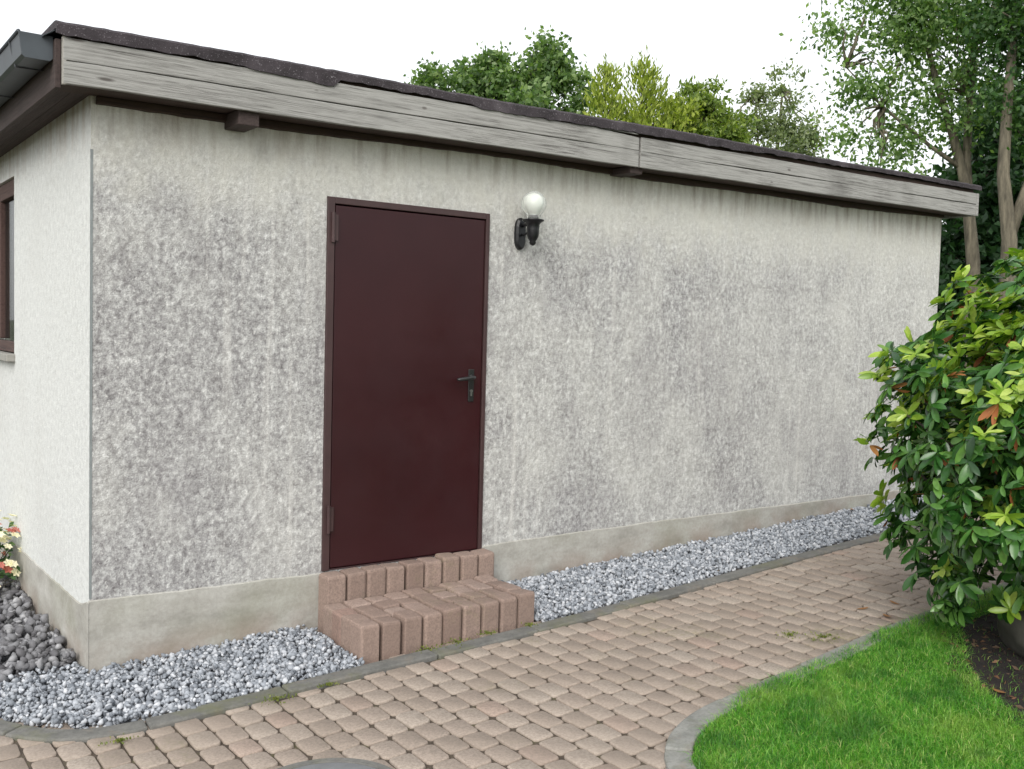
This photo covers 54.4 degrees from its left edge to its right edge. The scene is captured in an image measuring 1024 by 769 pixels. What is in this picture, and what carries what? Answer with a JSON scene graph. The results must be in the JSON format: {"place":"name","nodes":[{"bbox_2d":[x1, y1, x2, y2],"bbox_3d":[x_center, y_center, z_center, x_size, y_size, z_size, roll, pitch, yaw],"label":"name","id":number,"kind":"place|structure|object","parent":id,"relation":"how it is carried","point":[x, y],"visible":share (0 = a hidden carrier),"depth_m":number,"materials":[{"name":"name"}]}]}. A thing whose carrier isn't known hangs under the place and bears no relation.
{"place":"outdoors","nodes":[
{"label":"outdoors","id":0,"kind":"place"},
{"bbox_2d":[0,516,1003,768],"bbox_3d":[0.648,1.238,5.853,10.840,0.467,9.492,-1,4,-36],"label":"path","id":1,"kind":"structure","parent":0,"point":[684,624],"depth_m":4.44,"materials":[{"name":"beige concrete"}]},
{"bbox_2d":[98,733,138,745],"bbox_3d":[-1.554,1.404,3.939,0.107,0.017,0.130,2,3,14],"label":"weed tuft","id":2,"kind":"object","parent":1,"relation":"on","point":[119,740],"visible":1,"depth_m":3.94,"materials":[{"name":"green plant"}]},
{"bbox_2d":[248,693,296,704],"bbox_3d":[-1.046,1.367,4.353,0.214,0.020,0.182,0,3,-19],"label":"weed tuft","id":3,"kind":"object","parent":1,"relation":"on","point":[276,698],"visible":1,"depth_m":4.35,"materials":[{"name":"green plant"}]},
{"bbox_2d":[316,679,340,687],"bbox_3d":[-0.827,1.352,4.505,0.096,0.017,0.090,2,3,2],"label":"weed tuft","id":4,"kind":"object","parent":1,"relation":"on","point":[327,684],"visible":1,"depth_m":4.50,"materials":[{"name":"green plant"}]},
{"bbox_2d":[277,758,391,768],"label":"drain cover","id":5,"kind":"object","parent":1,"relation":"on","point":[338,763],"visible":1,"depth_m":3.72,"materials":[{"name":"grey concrete"}]},
{"bbox_2d":[412,645,439,651],"bbox_3d":[-0.434,1.311,4.937,0.138,0.018,0.143,2,3,12],"label":"weed tuft","id":6,"kind":"object","parent":1,"relation":"on","point":[424,648],"visible":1,"depth_m":4.95,"materials":[{"name":"green plant"}]},
{"bbox_2d":[428,637,477,647],"bbox_3d":[-0.286,1.303,5.041,0.150,0.019,0.294,3,4,30],"label":"weed tuft","id":7,"kind":"object","parent":1,"relation":"on","point":[455,640],"visible":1,"depth_m":5.05,"materials":[{"name":"green plant"}]},
{"bbox_2d":[476,630,496,634],"bbox_3d":[-0.137,1.289,5.181,0.151,0.017,0.103,1,3,-16],"label":"weed tuft","id":8,"kind":"object","parent":1,"relation":"on","point":[486,632],"visible":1,"depth_m":5.18,"materials":[{"name":"green plant"}]},
{"bbox_2d":[776,631,818,640],"bbox_3d":[1.458,1.282,5.119,0.235,0.019,0.156,2,3,3],"label":"weed tuft","id":9,"kind":"object","parent":1,"relation":"on","point":[789,633],"visible":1,"depth_m":5.11,"materials":[{"name":"green plant"}]},
{"bbox_2d":[807,631,839,642],"bbox_3d":[1.577,1.282,5.054,0.155,0.018,0.223,3,3,21],"label":"weed tuft","id":10,"kind":"object","parent":1,"relation":"on","point":[822,636],"visible":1,"depth_m":5.07,"materials":[{"name":"green plant"}]},
{"bbox_2d":[0,0,1023,221],"label":"sky","id":11,"kind":"structure","parent":0,"point":[733,40],"materials":[{"name":"white"}]},
{"bbox_2d":[676,583,1023,768],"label":"lawn","id":12,"kind":"structure","parent":0,"point":[841,722],"depth_m":3.94,"materials":[{"name":"plant"}]},
{"bbox_2d":[941,603,1023,727],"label":"flower bed","id":13,"kind":"object","parent":12,"relation":"on","point":[1000,669],"visible":0.56,"depth_m":4.70,"materials":[{"name":"soil"}]},
{"bbox_2d":[854,248,1023,629],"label":"rhododendron bush","id":14,"kind":"object","parent":13,"relation":"on","point":[970,466],"visible":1,"depth_m":4.81,"materials":[{"name":"green plant"}]},
{"bbox_2d":[941,606,1023,717],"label":"leaf litter","id":15,"kind":"object","parent":13,"relation":"on","point":[1014,667],"visible":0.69,"depth_m":4.76,"materials":[{"name":"brown plant"}]},
{"bbox_2d":[997,584,1023,657],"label":"boulder","id":16,"kind":"object","parent":13,"relation":"on","point":[1011,635],"visible":0.55,"depth_m":4.75,"materials":[{"name":"grey stone"}]},
{"bbox_3d":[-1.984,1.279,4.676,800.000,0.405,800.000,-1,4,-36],"label":"ground","id":17,"kind":"structure","parent":0,"visible":0},
{"bbox_2d":[1,532,880,727],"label":"gravel bedding","id":18,"kind":"object","parent":17,"relation":"on","point":[4,659],"depth_m":4.72,"materials":[{"name":"grey gravel"}]},
{"bbox_2d":[0,568,75,682],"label":"rock bed","id":19,"kind":"object","parent":18,"relation":"on","point":[30,640],"visible":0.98,"depth_m":5.00,"materials":[{"name":"grey stone"}]},
{"bbox_2d":[0,510,20,586],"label":"flowering plant","id":20,"kind":"object","parent":19,"relation":"on","point":[15,570],"visible":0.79,"depth_m":5.96,"materials":[{"name":"white plant"}]},
{"bbox_2d":[318,548,534,663],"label":"entrance steps","id":21,"kind":"structure","parent":18,"relation":"on","point":[374,613],"depth_m":5.29,"materials":[{"name":"beige concrete"}]},
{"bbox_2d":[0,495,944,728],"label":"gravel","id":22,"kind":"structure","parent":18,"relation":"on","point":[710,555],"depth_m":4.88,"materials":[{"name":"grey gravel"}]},
{"bbox_2d":[0,526,919,743],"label":"gravel kerb","id":23,"kind":"structure","parent":17,"relation":"on","point":[14,731],"depth_m":4.70,"materials":[{"name":"grey concrete"}]},
{"bbox_2d":[521,622,538,626],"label":"weed tuft","id":24,"kind":"object","parent":23,"relation":"on","point":[529,624],"visible":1,"depth_m":5.31,"materials":[{"name":"green plant"}]},
{"bbox_2d":[0,20,981,673],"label":"garden building","id":25,"kind":"structure","parent":17,"relation":"on","point":[278,338],"depth_m":5.57,"materials":[{"name":"paint"}]},
{"bbox_2d":[0,179,14,361],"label":"window","id":26,"kind":"structure","parent":25,"relation":"in","point":[6,190],"depth_m":6.58,"materials":[{"name":"brown wood"}]},
{"bbox_2d":[321,196,489,571],"bbox_3d":[-0.589,0.000,5.620,1.038,1.999,0.168,-1,4,-36],"label":"door","id":27,"kind":"structure","parent":25,"relation":"in","point":[406,303],"depth_m":5.58,"materials":[{"name":"brown metal"}]},
{"bbox_2d":[514,191,546,249],"bbox_3d":[0.107,-0.972,5.902,0.152,0.339,0.214,-1,4,-36],"label":"wall lamp","id":28,"kind":"object","parent":25,"relation":"attached to","point":[533,205],"visible":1,"depth_m":5.84,"materials":[{"name":"white glass"}]},
{"bbox_2d":[403,24,602,115],"bbox_3d":[-0.173,-3.847,21.898,4.678,7.991,4.255,-1,4,-36],"label":"broadleaf tree","id":29,"kind":"object","parent":17,"relation":"on","point":[544,75],"visible":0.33,"depth_m":21.60,"materials":[{"name":"green plant"}]},
{"bbox_2d":[580,53,638,121],"bbox_3d":[1.508,-2.619,17.254,2.710,6.131,2.644,-1,4,-36],"label":"conifer","id":30,"kind":"object","parent":17,"relation":"on","point":[599,102],"visible":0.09,"depth_m":16.89,"materials":[{"name":"green plant"}]},
{"bbox_2d":[606,44,696,131],"bbox_3d":[2.228,-2.763,17.701,3.482,6.408,3.449,-1,4,-36],"label":"conifer","id":31,"kind":"object","parent":17,"relation":"on","point":[645,89],"visible":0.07,"depth_m":17.38,"materials":[{"name":"green plant"}]},
{"bbox_2d":[618,93,713,134],"bbox_3d":[2.628,-2.434,17.995,3.108,5.738,2.416,-1,4,-36],"label":"conifer","id":32,"kind":"object","parent":17,"relation":"on","point":[692,109],"visible":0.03,"depth_m":17.72,"materials":[{"name":"green plant"}]},
{"bbox_2d":[661,74,767,145],"bbox_3d":[3.401,-2.665,18.549,3.057,6.180,3.042,-1,4,-36],"label":"conifer","id":33,"kind":"object","parent":17,"relation":"on","point":[724,124],"visible":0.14,"depth_m":18.25,"materials":[{"name":"green plant"}]},
{"bbox_2d":[731,57,838,158],"bbox_3d":[5.165,-3.082,20.145,2.853,6.935,2.332,3,3,21],"label":"pale tree","id":34,"kind":"object","parent":17,"relation":"on","point":[801,139],"visible":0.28,"depth_m":19.79,"materials":[{"name":"green plant"}]},
{"bbox_2d":[664,579,1023,768],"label":"lawn kerb","id":35,"kind":"structure","parent":17,"relation":"on","point":[682,736],"depth_m":4.15,"materials":[{"name":"concrete"}]},
{"bbox_2d":[779,0,1023,424],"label":"birch tree","id":36,"kind":"object","parent":17,"relation":"on","point":[911,17],"visible":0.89,"depth_m":12.92,"materials":[{"name":"green plant"}]},
{"bbox_2d":[923,60,1023,369],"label":"evergreen hedge","id":37,"kind":"object","parent":17,"relation":"on","point":[952,245],"visible":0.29,"depth_m":15.57,"materials":[{"name":"green plant"}]},
{"bbox_2d":[936,0,1023,363],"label":"leafy tree","id":38,"kind":"object","parent":17,"relation":"on","point":[1009,15],"visible":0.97,"depth_m":11.96,"materials":[{"name":"green plant"}]}
]}

